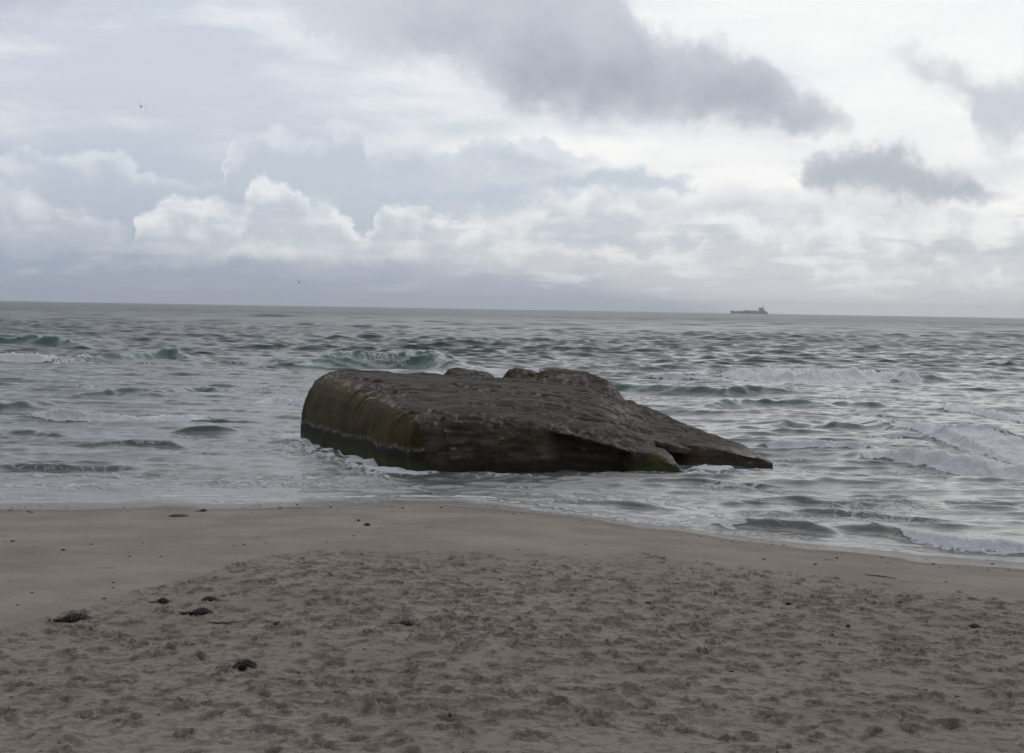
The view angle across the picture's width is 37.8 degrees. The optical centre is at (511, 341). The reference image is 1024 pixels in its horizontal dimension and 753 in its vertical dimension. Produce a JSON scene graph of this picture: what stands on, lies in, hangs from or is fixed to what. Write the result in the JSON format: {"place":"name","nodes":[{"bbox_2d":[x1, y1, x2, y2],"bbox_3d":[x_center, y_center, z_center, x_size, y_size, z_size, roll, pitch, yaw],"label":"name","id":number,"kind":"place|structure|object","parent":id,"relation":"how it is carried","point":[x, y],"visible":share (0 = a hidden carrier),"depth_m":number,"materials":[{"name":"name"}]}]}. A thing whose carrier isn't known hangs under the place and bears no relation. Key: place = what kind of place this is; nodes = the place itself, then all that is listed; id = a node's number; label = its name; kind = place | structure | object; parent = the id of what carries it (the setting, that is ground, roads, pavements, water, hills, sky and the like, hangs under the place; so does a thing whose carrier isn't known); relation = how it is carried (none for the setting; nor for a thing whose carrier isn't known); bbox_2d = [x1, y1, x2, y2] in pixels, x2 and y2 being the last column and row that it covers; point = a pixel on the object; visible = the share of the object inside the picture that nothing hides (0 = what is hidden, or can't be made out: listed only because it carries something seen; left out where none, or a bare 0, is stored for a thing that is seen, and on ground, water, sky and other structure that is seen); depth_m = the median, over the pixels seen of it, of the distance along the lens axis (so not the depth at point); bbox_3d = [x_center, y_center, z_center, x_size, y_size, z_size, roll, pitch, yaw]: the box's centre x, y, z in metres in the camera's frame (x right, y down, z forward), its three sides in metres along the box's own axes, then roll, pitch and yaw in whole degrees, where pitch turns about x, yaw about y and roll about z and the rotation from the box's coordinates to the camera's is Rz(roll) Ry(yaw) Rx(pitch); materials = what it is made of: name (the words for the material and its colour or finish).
{"place":"outdoors","nodes":[
{"label":"outdoors","id":0,"kind":"place"},
{"bbox_2d":[0,501,1023,752],"bbox_3d":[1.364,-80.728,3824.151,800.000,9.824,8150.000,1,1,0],"label":"beach","id":1,"kind":"structure","parent":0,"point":[490,661],"depth_m":16.72,"materials":[{"name":"beige sand"}]},
{"bbox_2d":[40,613,91,621],"bbox_3d":[-5.104,3.147,17.142,0.618,0.083,0.359,1,1,0],"label":"seaweed clump","id":2,"kind":"object","parent":1,"relation":"on","point":[73,617],"visible":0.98,"depth_m":17.07,"materials":[{"name":"black plant"}]},
{"bbox_2d":[148,597,169,602],"bbox_3d":[-4.335,3.176,18.410,0.270,0.058,0.155,1,1,0],"label":"seaweed clump","id":3,"kind":"object","parent":1,"relation":"on","point":[163,600],"visible":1,"depth_m":18.38,"materials":[{"name":"black plant"}]},
{"bbox_2d":[169,514,186,516],"bbox_3d":[-6.835,3.567,30.737,0.452,0.036,0.362,1,1,0],"label":"seaweed clump","id":4,"kind":"object","parent":1,"relation":"on","point":[178,515],"visible":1,"depth_m":30.68,"materials":[{"name":"brown plant"}]},
{"bbox_2d":[177,607,213,613],"bbox_3d":[-3.704,3.150,17.539,0.452,0.065,0.247,1,1,0],"label":"seaweed clump","id":5,"kind":"object","parent":1,"relation":"on","point":[200,610],"visible":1,"depth_m":17.49,"materials":[{"name":"black plant"}]},
{"bbox_2d":[201,596,227,601],"bbox_3d":[-3.696,3.188,18.581,0.345,0.060,0.210,1,1,0],"label":"seaweed clump","id":6,"kind":"object","parent":1,"relation":"on","point":[209,598],"visible":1,"depth_m":18.54,"materials":[{"name":"black plant"}]},
{"bbox_2d":[207,621,238,623],"bbox_3d":[-3.238,3.148,16.752,0.364,0.038,0.040,0,1,-21],"label":"stick","id":7,"kind":"object","parent":1,"relation":"on","point":[223,622],"visible":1,"depth_m":16.75,"materials":[{"name":"brown wood"}]},
{"bbox_2d":[215,659,257,669],"bbox_3d":[-2.616,3.065,14.242,0.410,0.090,0.259,1,1,0],"label":"seaweed clump","id":8,"kind":"object","parent":1,"relation":"on","point":[243,664],"visible":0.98,"depth_m":14.20,"materials":[{"name":"black plant"}]},
{"bbox_2d":[389,620,414,624],"bbox_3d":[-1.240,3.168,16.920,0.324,0.042,0.191,1,1,0],"label":"seaweed clump","id":9,"kind":"object","parent":1,"relation":"on","point":[406,622],"visible":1,"depth_m":16.88,"materials":[{"name":"black plant"}]},
{"bbox_2d":[9,503,1008,714],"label":"seaweed crumbs","id":10,"kind":"object","parent":1,"relation":"on","point":[479,579],"visible":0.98,"depth_m":23.81,"materials":[{"name":"black plant"}]},
{"bbox_2d":[968,624,987,628],"bbox_3d":[5.975,3.646,19.163,0.308,0.062,0.169,1,1,0],"label":"seaweed clump","id":11,"kind":"object","parent":1,"relation":"on","point":[974,626],"visible":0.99,"depth_m":19.13,"materials":[{"name":"black plant"}]},
{"bbox_2d":[0,319,1023,562],"bbox_3d":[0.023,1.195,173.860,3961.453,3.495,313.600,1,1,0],"label":"sea","id":12,"kind":"structure","parent":0,"point":[910,444],"depth_m":57.18,"materials":[{"name":"liquid"}]},
{"bbox_2d":[300,367,772,472],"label":"bunker","id":13,"kind":"object","parent":12,"relation":"in","point":[513,420],"visible":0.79,"depth_m":43.59,"materials":[{"name":"concrete"}]},
{"bbox_2d":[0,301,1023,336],"bbox_3d":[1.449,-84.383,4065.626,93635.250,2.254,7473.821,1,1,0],"label":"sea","id":14,"kind":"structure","parent":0,"point":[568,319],"depth_m":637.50,"materials":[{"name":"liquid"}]},
{"bbox_2d":[730,307,767,313],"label":"cargo ship","id":15,"kind":"object","parent":14,"relation":"on","point":[761,310],"visible":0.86,"depth_m":5989.13,"materials":[{"name":"paint"}]},
{"bbox_2d":[0,0,1023,317],"label":"sky","id":16,"kind":"structure","parent":0,"point":[808,157],"materials":[{"name":"grey"}]}
]}

